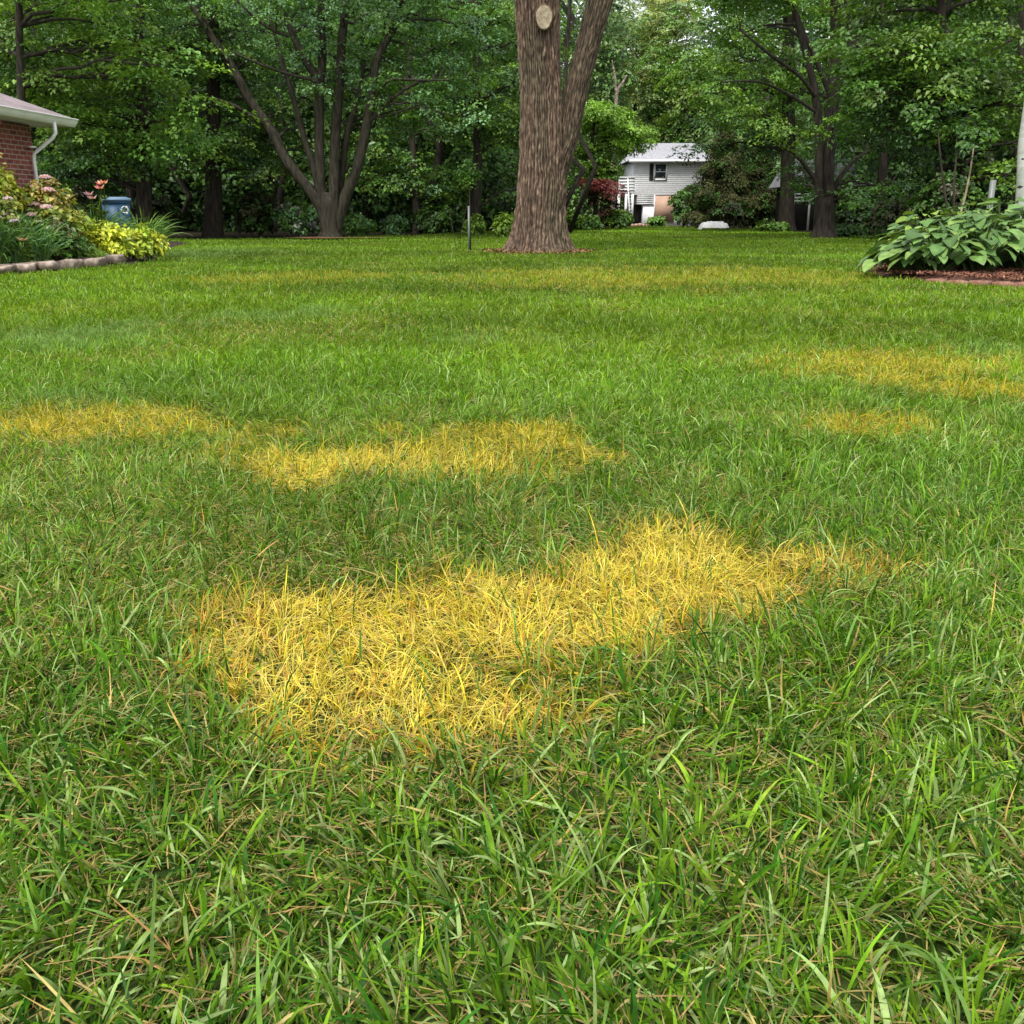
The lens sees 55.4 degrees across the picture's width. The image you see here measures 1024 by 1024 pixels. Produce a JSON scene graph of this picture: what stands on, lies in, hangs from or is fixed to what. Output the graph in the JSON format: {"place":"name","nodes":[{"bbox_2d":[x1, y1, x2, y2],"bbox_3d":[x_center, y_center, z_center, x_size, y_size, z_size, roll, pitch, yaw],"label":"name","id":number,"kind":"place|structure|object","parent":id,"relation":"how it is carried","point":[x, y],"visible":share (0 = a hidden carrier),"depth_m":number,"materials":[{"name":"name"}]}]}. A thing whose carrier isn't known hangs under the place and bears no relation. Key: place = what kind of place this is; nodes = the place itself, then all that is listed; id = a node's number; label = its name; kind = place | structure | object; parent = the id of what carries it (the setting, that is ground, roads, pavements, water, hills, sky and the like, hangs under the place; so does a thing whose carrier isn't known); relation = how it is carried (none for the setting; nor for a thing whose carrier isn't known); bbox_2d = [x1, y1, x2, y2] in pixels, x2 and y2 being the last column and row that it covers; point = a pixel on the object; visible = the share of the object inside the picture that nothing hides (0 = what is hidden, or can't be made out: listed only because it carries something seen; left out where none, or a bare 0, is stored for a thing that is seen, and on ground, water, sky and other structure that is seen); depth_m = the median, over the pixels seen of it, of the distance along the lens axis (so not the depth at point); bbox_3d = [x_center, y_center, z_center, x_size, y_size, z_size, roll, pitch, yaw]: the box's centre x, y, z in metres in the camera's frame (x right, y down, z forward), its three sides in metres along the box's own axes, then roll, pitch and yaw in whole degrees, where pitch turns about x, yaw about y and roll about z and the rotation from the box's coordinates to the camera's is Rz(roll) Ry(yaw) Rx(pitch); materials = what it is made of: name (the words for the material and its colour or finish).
{"place":"outdoors","nodes":[
{"label":"outdoors","id":0,"kind":"place"},
{"bbox_2d":[62,0,896,64],"label":"sky","id":1,"kind":"structure","parent":0,"point":[581,2],"materials":[{"name":"white"}]},
{"bbox_2d":[0,71,1023,1023],"bbox_3d":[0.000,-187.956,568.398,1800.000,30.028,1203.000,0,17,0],"label":"ground","id":2,"kind":"structure","parent":0,"point":[940,945],"depth_m":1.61,"materials":[{"name":"green plant"}]},
{"bbox_2d":[12,262,37,272],"bbox_3d":[-7.168,-3.552,14.152,0.540,0.152,0.331,-3,17,-11],"label":"edging stone","id":3,"kind":"object","parent":2,"relation":"on","point":[26,266],"visible":0.56,"depth_m":14.07,"materials":[{"name":"grey stone"}]},
{"bbox_2d":[0,93,78,258],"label":"brick house","id":4,"kind":"structure","parent":2,"relation":"on","point":[19,118],"depth_m":16.39,"materials":[{"name":"red"}]},
{"bbox_2d":[30,260,59,270],"bbox_3d":[-6.928,-3.643,14.405,0.464,0.153,0.329,0,17,0],"label":"edging stone","id":5,"kind":"object","parent":2,"relation":"on","point":[51,265],"visible":0.65,"depth_m":14.28,"materials":[{"name":"grey stone"}]},
{"bbox_2d":[56,259,84,269],"bbox_3d":[-6.865,-3.782,14.929,0.584,0.193,0.311,-3,17,-10],"label":"edging stone","id":6,"kind":"object","parent":2,"relation":"on","point":[72,263],"visible":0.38,"depth_m":14.82,"materials":[{"name":"grey stone"}]},
{"bbox_2d":[69,256,108,267],"bbox_3d":[-6.748,-3.967,15.496,0.618,0.184,0.346,-6,18,-19],"label":"edging stone","id":7,"kind":"object","parent":2,"relation":"on","point":[97,261],"visible":0.52,"depth_m":15.41,"materials":[{"name":"grey stone"}]},
{"bbox_2d":[0,241,185,274],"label":"soil bed","id":8,"kind":"object","parent":2,"relation":"on","point":[173,243],"visible":0.02,"depth_m":17.81,"materials":[{"name":"brown soil"}]},
{"bbox_2d":[0,264,16,273],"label":"edging stone","id":9,"kind":"object","parent":8,"relation":"on","point":[5,268],"visible":0.86,"depth_m":13.78,"materials":[{"name":"grey stone"}]},
{"bbox_2d":[0,195,31,263],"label":"flowering shrub","id":10,"kind":"object","parent":8,"relation":"on","point":[5,207],"visible":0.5,"depth_m":14.46,"materials":[{"name":"green plant"}]},
{"bbox_2d":[0,153,34,213],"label":"golden shrub","id":11,"kind":"object","parent":8,"relation":"on","point":[7,184],"visible":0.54,"depth_m":14.87,"materials":[{"name":"yellow plant"}]},
{"bbox_2d":[0,216,42,263],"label":"daylily","id":12,"kind":"object","parent":8,"relation":"on","point":[3,257],"visible":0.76,"depth_m":14.30,"materials":[{"name":"green plant"}]},
{"bbox_2d":[16,235,36,261],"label":"lily","id":13,"kind":"object","parent":8,"relation":"on","point":[26,250],"visible":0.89,"depth_m":14.38,"materials":[{"name":"green plant"}]},
{"bbox_2d":[0,207,68,263],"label":"daylily","id":14,"kind":"object","parent":8,"relation":"on","point":[17,257],"visible":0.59,"depth_m":14.48,"materials":[{"name":"green plant"}]},
{"bbox_2d":[1,212,80,260],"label":"daylily","id":15,"kind":"object","parent":8,"relation":"on","point":[41,253],"visible":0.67,"depth_m":14.72,"materials":[{"name":"green plant"}]},
{"bbox_2d":[14,174,91,260],"bbox_3d":[-7.586,-4.626,15.552,1.444,1.435,1.202,6,18,18],"label":"flowering shrub","id":16,"kind":"object","parent":8,"relation":"on","point":[48,199],"visible":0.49,"depth_m":15.37,"materials":[{"name":"green plant"}]},
{"bbox_2d":[32,215,87,260],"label":"leafy plant","id":17,"kind":"object","parent":8,"relation":"on","point":[73,245],"visible":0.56,"depth_m":15.21,"materials":[{"name":"green plant"}]},
{"bbox_2d":[67,211,97,257],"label":"lime shrub","id":18,"kind":"object","parent":8,"relation":"on","point":[86,230],"visible":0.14,"depth_m":16.31,"materials":[{"name":"green plant"}]},
{"bbox_2d":[68,236,105,257],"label":"leafy plant","id":19,"kind":"object","parent":8,"relation":"on","point":[91,247],"visible":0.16,"depth_m":15.87,"materials":[{"name":"green plant"}]},
{"bbox_2d":[83,191,99,223],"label":"lily","id":20,"kind":"object","parent":8,"relation":"on","point":[89,197],"visible":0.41,"depth_m":17.16,"materials":[{"name":"green plant"}]},
{"bbox_2d":[80,246,110,257],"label":"daylily","id":21,"kind":"object","parent":8,"relation":"on","point":[91,254],"visible":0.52,"depth_m":15.64,"materials":[{"name":"green plant"}]},
{"bbox_2d":[95,179,109,225],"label":"lily","id":22,"kind":"object","parent":8,"relation":"on","point":[102,212],"visible":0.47,"depth_m":17.29,"materials":[{"name":"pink plant"}]},
{"bbox_2d":[84,218,137,254],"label":"golden plant","id":23,"kind":"object","parent":8,"relation":"on","point":[108,237],"visible":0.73,"depth_m":16.53,"materials":[{"name":"yellow plant"}]},
{"bbox_2d":[67,199,156,254],"bbox_3d":[-7.656,-5.274,17.933,1.902,1.146,1.839,-15,23,-41],"label":"daylily","id":24,"kind":"object","parent":8,"relation":"on","point":[111,220],"visible":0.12,"depth_m":17.83,"materials":[{"name":"green plant"}]},
{"bbox_2d":[104,254,126,264],"bbox_3d":[-6.780,-4.253,16.409,0.585,0.178,0.301,-4,17,-12],"label":"edging stone","id":25,"kind":"object","parent":8,"relation":"on","point":[114,258],"visible":0.5,"depth_m":16.31,"materials":[{"name":"grey stone"}]},
{"bbox_2d":[102,197,130,230],"bbox_3d":[-7.993,-5.801,19.781,0.580,1.118,0.748,-7,18,-22],"label":"recycling bin","id":26,"kind":"object","parent":8,"relation":"on","point":[114,202],"visible":0.48,"depth_m":19.39,"materials":[{"name":"blue plastic"}]},
{"bbox_2d":[111,222,168,259],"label":"golden plant","id":27,"kind":"object","parent":8,"relation":"on","point":[136,236],"visible":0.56,"depth_m":17.05,"materials":[{"name":"yellow plant"}]},
{"bbox_2d":[112,209,192,255],"bbox_3d":[-7.023,-5.335,18.459,1.558,0.959,1.692,16,23,42],"label":"daylily","id":28,"kind":"object","parent":8,"relation":"on","point":[150,226],"visible":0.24,"depth_m":18.47,"materials":[{"name":"green plant"}]},
{"bbox_2d":[143,232,171,260],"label":"golden plant","id":29,"kind":"object","parent":8,"relation":"on","point":[149,256],"visible":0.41,"depth_m":17.31,"materials":[{"name":"yellow plant"}]},
{"bbox_2d":[58,178,131,219],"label":"bush","id":30,"kind":"object","parent":2,"relation":"on","point":[81,197],"visible":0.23,"depth_m":31.04,"materials":[{"name":"green plant"}]},
{"bbox_2d":[0,0,234,138],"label":"maple tree","id":31,"kind":"object","parent":2,"relation":"on","point":[48,85],"visible":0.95,"depth_m":29.02,"materials":[{"name":"green plant"}]},
{"bbox_2d":[25,0,276,227],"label":"maple tree","id":32,"kind":"object","parent":2,"relation":"on","point":[145,142],"visible":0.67,"depth_m":31.23,"materials":[{"name":"green plant"}]},
{"bbox_2d":[127,195,187,235],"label":"bush","id":33,"kind":"object","parent":2,"relation":"on","point":[163,207],"visible":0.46,"depth_m":35.10,"materials":[{"name":"green plant"}]},
{"bbox_2d":[117,0,315,237],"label":"maple tree","id":34,"kind":"object","parent":2,"relation":"on","point":[213,218],"visible":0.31,"depth_m":35.45,"materials":[{"name":"green plant"}]},
{"bbox_2d":[230,191,281,236],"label":"bush","id":35,"kind":"object","parent":2,"relation":"on","point":[250,207],"visible":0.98,"depth_m":36.47,"materials":[{"name":"green plant"}]},
{"bbox_2d":[66,0,515,238],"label":"maple tree","id":36,"kind":"object","parent":2,"relation":"on","point":[331,206],"visible":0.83,"depth_m":33.60,"materials":[{"name":"green plant"}]},
{"bbox_2d":[270,197,320,236],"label":"bush","id":37,"kind":"object","parent":2,"relation":"on","point":[299,220],"visible":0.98,"depth_m":36.49,"materials":[{"name":"green plant"}]},
{"bbox_2d":[289,237,381,237],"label":"bare soil","id":38,"kind":"structure","parent":2,"relation":"on","point":[335,237],"depth_m":33.35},
{"bbox_2d":[342,212,377,235],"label":"bush","id":39,"kind":"object","parent":2,"relation":"on","point":[355,224],"visible":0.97,"depth_m":38.04,"materials":[{"name":"green plant"}]},
{"bbox_2d":[379,214,409,234],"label":"bush","id":40,"kind":"object","parent":2,"relation":"on","point":[396,226],"visible":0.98,"depth_m":40.95,"materials":[{"name":"green plant"}]},
{"bbox_2d":[326,11,519,232],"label":"slender tree","id":41,"kind":"object","parent":2,"relation":"on","point":[418,187],"visible":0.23,"depth_m":44.23,"materials":[{"name":"green plant"}]},
{"bbox_2d":[408,203,464,233],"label":"bush","id":42,"kind":"object","parent":2,"relation":"on","point":[435,219],"visible":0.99,"depth_m":43.78,"materials":[{"name":"green plant"}]},
{"bbox_2d":[449,156,482,250],"bbox_3d":[-1.012,-7.054,22.457,0.734,2.125,0.749,-5,18,-15],"label":"sapling","id":43,"kind":"object","parent":2,"relation":"on","point":[471,173],"visible":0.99,"depth_m":22.27,"materials":[{"name":"green plant"}]},
{"bbox_2d":[461,213,486,235],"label":"bush","id":44,"kind":"object","parent":2,"relation":"on","point":[478,224],"visible":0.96,"depth_m":38.17,"materials":[{"name":"green plant"}]},
{"bbox_2d":[396,0,575,217],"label":"maple tree","id":45,"kind":"object","parent":2,"relation":"on","point":[480,131],"visible":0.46,"depth_m":39.18,"materials":[{"name":"green plant"}]},
{"bbox_2d":[489,211,513,237],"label":"bush","id":46,"kind":"object","parent":2,"relation":"on","point":[502,225],"visible":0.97,"depth_m":34.36,"materials":[{"name":"green plant"}]},
{"bbox_2d":[0,0,1018,231],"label":"woods","id":47,"kind":"object","parent":2,"relation":"on","point":[402,205],"visible":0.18,"depth_m":50.56,"materials":[{"name":"green plant"}]},
{"bbox_2d":[5,0,1016,232],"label":"undergrowth stems","id":48,"kind":"object","parent":2,"relation":"on","point":[439,155],"visible":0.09,"depth_m":44.22,"materials":[{"name":"brown plant"}]},
{"bbox_2d":[495,0,584,185],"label":"shade tree","id":49,"kind":"object","parent":2,"relation":"on","point":[562,53],"visible":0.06,"depth_m":45.62,"materials":[{"name":"green plant"}]},
{"bbox_2d":[468,247,611,253],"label":"leaf litter","id":50,"kind":"object","parent":2,"relation":"on","point":[581,250],"visible":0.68,"depth_m":21.11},
{"bbox_2d":[501,0,612,253],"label":"maple tree","id":51,"kind":"object","parent":2,"relation":"on","point":[550,126],"visible":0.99,"depth_m":20.66,"materials":[{"name":"brown plant"}]},
{"bbox_2d":[566,210,587,228],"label":"bush","id":52,"kind":"object","parent":2,"relation":"on","point":[569,215],"visible":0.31,"depth_m":53.21,"materials":[{"name":"green plant"}]},
{"bbox_2d":[575,215,603,229],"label":"bush","id":53,"kind":"object","parent":2,"relation":"on","point":[590,222],"visible":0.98,"depth_m":52.39,"materials":[{"name":"green plant"}]},
{"bbox_2d":[572,176,629,228],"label":"japanese maple","id":54,"kind":"object","parent":2,"relation":"on","point":[597,187],"visible":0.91,"depth_m":54.12,"materials":[{"name":"red plant"}]},
{"bbox_2d":[562,11,647,197],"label":"hillside tree","id":55,"kind":"object","parent":2,"relation":"on","point":[629,87],"visible":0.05,"depth_m":92.20,"materials":[{"name":"green plant"}]},
{"bbox_2d":[568,98,660,215],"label":"maple tree","id":56,"kind":"object","parent":2,"relation":"on","point":[614,128],"visible":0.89,"depth_m":56.09,"materials":[{"name":"green plant"}]},
{"bbox_2d":[594,208,634,228],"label":"bush","id":57,"kind":"object","parent":2,"relation":"on","point":[619,218],"visible":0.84,"depth_m":54.98,"materials":[{"name":"green plant"}]},
{"bbox_2d":[611,60,626,209],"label":"bare tree","id":58,"kind":"object","parent":2,"relation":"on","point":[617,89],"visible":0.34,"depth_m":77.51,"materials":[{"name":"brown plant"}]},
{"bbox_2d":[593,0,672,119],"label":"hillside tree","id":59,"kind":"object","parent":2,"relation":"on","point":[636,53],"visible":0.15,"depth_m":101.87,"materials":[{"name":"green plant"}]},
{"bbox_2d":[644,215,667,226],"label":"bush","id":60,"kind":"object","parent":2,"relation":"on","point":[658,221],"visible":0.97,"depth_m":66.87,"materials":[{"name":"green plant"}]},
{"bbox_2d":[617,143,709,225],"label":"white house","id":61,"kind":"structure","parent":2,"relation":"on","point":[654,180],"depth_m":73.98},
{"bbox_2d":[653,163,667,180],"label":"window","id":62,"kind":"structure","parent":61,"relation":"in","point":[660,169],"depth_m":73.65,"materials":[{"name":"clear glass"}]},
{"bbox_2d":[655,196,673,221],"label":"door","id":63,"kind":"structure","parent":61,"relation":"in","point":[661,209],"depth_m":74.44,"materials":[{"name":"beige paint"}]},
{"bbox_2d":[624,0,707,92],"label":"hillside tree","id":64,"kind":"object","parent":2,"relation":"on","point":[653,2],"visible":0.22,"depth_m":115.61,"materials":[{"name":"green plant"}]},
{"bbox_2d":[612,1,735,143],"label":"hillside tree","id":65,"kind":"object","parent":2,"relation":"on","point":[662,101],"visible":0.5,"depth_m":87.74,"materials":[{"name":"green plant"}]},
{"bbox_2d":[666,184,710,226],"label":"bush","id":66,"kind":"object","parent":2,"relation":"on","point":[678,199],"visible":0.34,"depth_m":64.37,"materials":[{"name":"green plant"}]},
{"bbox_2d":[698,221,728,228],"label":"white cover","id":67,"kind":"object","parent":2,"relation":"on","point":[714,224],"visible":0.96,"depth_m":54.19,"materials":[{"name":"white plastic"}]},
{"bbox_2d":[675,125,762,228],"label":"hemlock tree","id":68,"kind":"object","parent":2,"relation":"on","point":[724,181],"visible":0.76,"depth_m":58.19,"materials":[{"name":"green plant"}]},
{"bbox_2d":[706,198,752,228],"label":"bush","id":69,"kind":"object","parent":2,"relation":"on","point":[730,213],"visible":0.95,"depth_m":56.88,"materials":[{"name":"green plant"}]},
{"bbox_2d":[634,0,850,231],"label":"tall tree","id":70,"kind":"object","parent":2,"relation":"on","point":[786,202],"visible":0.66,"depth_m":46.08,"materials":[{"name":"green plant"}]},
{"bbox_2d":[733,148,776,227],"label":"hemlock tree","id":71,"kind":"object","parent":2,"relation":"on","point":[765,194],"visible":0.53,"depth_m":59.97,"materials":[{"name":"green plant"}]},
{"bbox_2d":[752,219,790,231],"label":"bush","id":72,"kind":"object","parent":2,"relation":"on","point":[773,226],"visible":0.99,"depth_m":46.67,"materials":[{"name":"green plant"}]},
{"bbox_2d":[677,0,927,237],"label":"maple tree","id":73,"kind":"object","parent":2,"relation":"on","point":[823,182],"visible":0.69,"depth_m":34.00,"materials":[{"name":"green plant"}]},
{"bbox_2d":[769,159,888,229],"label":"grey roofed house","id":74,"kind":"structure","parent":2,"relation":"on","point":[804,215],"depth_m":54.10,"materials":[{"name":"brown wood"}]},
{"bbox_2d":[835,223,868,237],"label":"bush","id":75,"kind":"object","parent":2,"relation":"on","point":[842,230],"visible":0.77,"depth_m":35.26,"materials":[{"name":"green plant"}]},
{"bbox_2d":[835,202,897,234],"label":"bush","id":76,"kind":"object","parent":2,"relation":"on","point":[864,214],"visible":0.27,"depth_m":38.20,"materials":[{"name":"green plant"}]},
{"bbox_2d":[773,0,987,202],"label":"shade tree","id":77,"kind":"object","parent":2,"relation":"on","point":[883,170],"visible":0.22,"depth_m":41.59,"materials":[{"name":"green plant"}]},
{"bbox_2d":[860,193,915,238],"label":"bush","id":78,"kind":"object","parent":2,"relation":"on","point":[883,217],"visible":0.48,"depth_m":32.19,"materials":[{"name":"green plant"}]},
{"bbox_2d":[800,0,1023,197],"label":"maple tree","id":79,"kind":"object","parent":2,"relation":"on","point":[945,60],"visible":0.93,"depth_m":26.44,"materials":[{"name":"green plant"}]},
{"bbox_2d":[859,263,1023,282],"bbox_3d":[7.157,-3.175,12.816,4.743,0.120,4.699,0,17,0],"label":"mulch","id":80,"kind":"object","parent":2,"relation":"on","point":[1008,273],"visible":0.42,"depth_m":12.12,"materials":[{"name":"brown wood"}]},
{"bbox_2d":[857,233,965,271],"bbox_3d":[5.254,-3.394,12.761,1.360,0.492,1.313,10,20,30],"label":"hosta","id":81,"kind":"object","parent":80,"relation":"on","point":[870,261],"visible":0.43,"depth_m":12.60,"materials":[{"name":"green plant"}]},
{"bbox_2d":[873,210,963,246],"bbox_3d":[5.856,-3.858,13.782,1.563,0.783,1.512,0,17,0],"label":"hosta","id":82,"kind":"object","parent":80,"relation":"on","point":[895,226],"visible":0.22,"depth_m":13.76,"materials":[{"name":"green plant"}]},
{"bbox_2d":[911,113,959,214],"bbox_3d":[6.869,-5.346,16.239,0.949,2.394,0.576,-8,19,-24],"label":"sapling","id":83,"kind":"object","parent":80,"relation":"on","point":[929,127],"visible":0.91,"depth_m":15.96,"materials":[{"name":"green plant"}]},
{"bbox_2d":[925,277,946,282],"bbox_3d":[5.141,-2.788,11.794,0.283,0.093,0.144,0,17,0],"label":"edging brick","id":84,"kind":"object","parent":80,"relation":"on","point":[942,280],"visible":0.49,"depth_m":11.75,"materials":[{"name":"brown brick"}]},
{"bbox_2d":[873,221,1001,271],"bbox_3d":[5.427,-3.414,12.551,1.598,0.653,1.549,0,17,0],"label":"hosta","id":85,"kind":"object","parent":80,"relation":"on","point":[938,249],"visible":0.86,"depth_m":12.22,"materials":[{"name":"green plant"}]},
{"bbox_2d":[916,201,998,249],"bbox_3d":[6.325,-3.883,13.661,1.453,0.900,1.465,6,18,19],"label":"hosta","id":86,"kind":"object","parent":80,"relation":"on","point":[946,211],"visible":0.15,"depth_m":13.53,"materials":[{"name":"green plant"}]},
{"bbox_2d":[947,280,968,284],"bbox_3d":[5.289,-2.707,11.547,0.273,0.088,0.123,2,17,7],"label":"edging brick","id":87,"kind":"object","parent":80,"relation":"on","point":[958,281],"visible":0.49,"depth_m":11.49,"materials":[{"name":"brown brick"}]},
{"bbox_2d":[933,120,986,215],"bbox_3d":[7.279,-5.283,16.220,0.666,2.289,0.760,-14,22,-39],"label":"sapling","id":88,"kind":"object","parent":80,"relation":"on","point":[952,130],"visible":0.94,"depth_m":15.96,"materials":[{"name":"green plant"}]},
{"bbox_2d":[921,212,1023,270],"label":"hosta","id":89,"kind":"object","parent":80,"relation":"on","point":[999,240],"visible":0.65,"depth_m":12.35,"materials":[{"name":"green plant"}]},
{"bbox_2d":[955,131,998,211],"bbox_3d":[7.554,-5.162,16.077,0.689,2.145,0.734,0,17,0],"label":"sapling","id":90,"kind":"object","parent":80,"relation":"on","point":[962,143],"visible":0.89,"depth_m":15.87,"materials":[{"name":"green plant"}]},
{"bbox_2d":[968,280,991,285],"bbox_3d":[5.470,-2.663,11.393,0.262,0.087,0.142,0,17,0],"label":"edging brick","id":91,"kind":"object","parent":80,"relation":"on","point":[988,282],"visible":0.52,"depth_m":11.34,"materials":[{"name":"brown brick"}]},
{"bbox_2d":[966,197,1023,266],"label":"hosta","id":92,"kind":"object","parent":80,"relation":"on","point":[1014,216],"visible":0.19,"depth_m":13.34,"materials":[{"name":"green plant"}]},
{"bbox_2d":[982,204,1023,268],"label":"hosta","id":93,"kind":"object","parent":80,"relation":"on","point":[1018,262],"visible":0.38,"depth_m":12.78,"materials":[{"name":"green plant"}]},
{"bbox_2d":[992,281,1013,286],"bbox_3d":[5.666,-2.611,11.232,0.243,0.094,0.147,0,17,0],"label":"edging brick","id":94,"kind":"object","parent":80,"relation":"on","point":[1004,283],"visible":0.52,"depth_m":11.18,"materials":[{"name":"brown brick"}]},
{"bbox_2d":[1010,281,1023,287],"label":"edging brick","id":95,"kind":"object","parent":80,"relation":"on","point":[1017,284],"visible":0.56,"depth_m":11.02,"materials":[{"name":"brown brick"}]},
{"bbox_2d":[1014,104,1023,222],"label":"birch tree","id":96,"kind":"object","parent":80,"relation":"on","point":[1020,176],"visible":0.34,"depth_m":13.72,"materials":[{"name":"white plant"}]},
{"bbox_2d":[897,170,987,227],"bbox_3d":[11.561,-8.059,25.919,2.208,1.974,2.204,0,17,0],"label":"bush","id":97,"kind":"object","parent":2,"relation":"on","point":[923,203],"visible":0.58,"depth_m":25.51,"materials":[{"name":"green plant"}]},
{"bbox_2d":[879,0,1023,209],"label":"tall tree","id":98,"kind":"object","parent":2,"relation":"on","point":[1021,25],"visible":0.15,"depth_m":36.18,"materials":[{"name":"green plant"}]},
{"bbox_2d":[986,180,995,213],"bbox_3d":[9.819,-6.063,20.106,0.090,1.484,0.090,0,17,0],"label":"white post","id":99,"kind":"object","parent":2,"relation":"on","point":[992,187],"visible":0.36,"depth_m":19.91,"materials":[{"name":"metal"}]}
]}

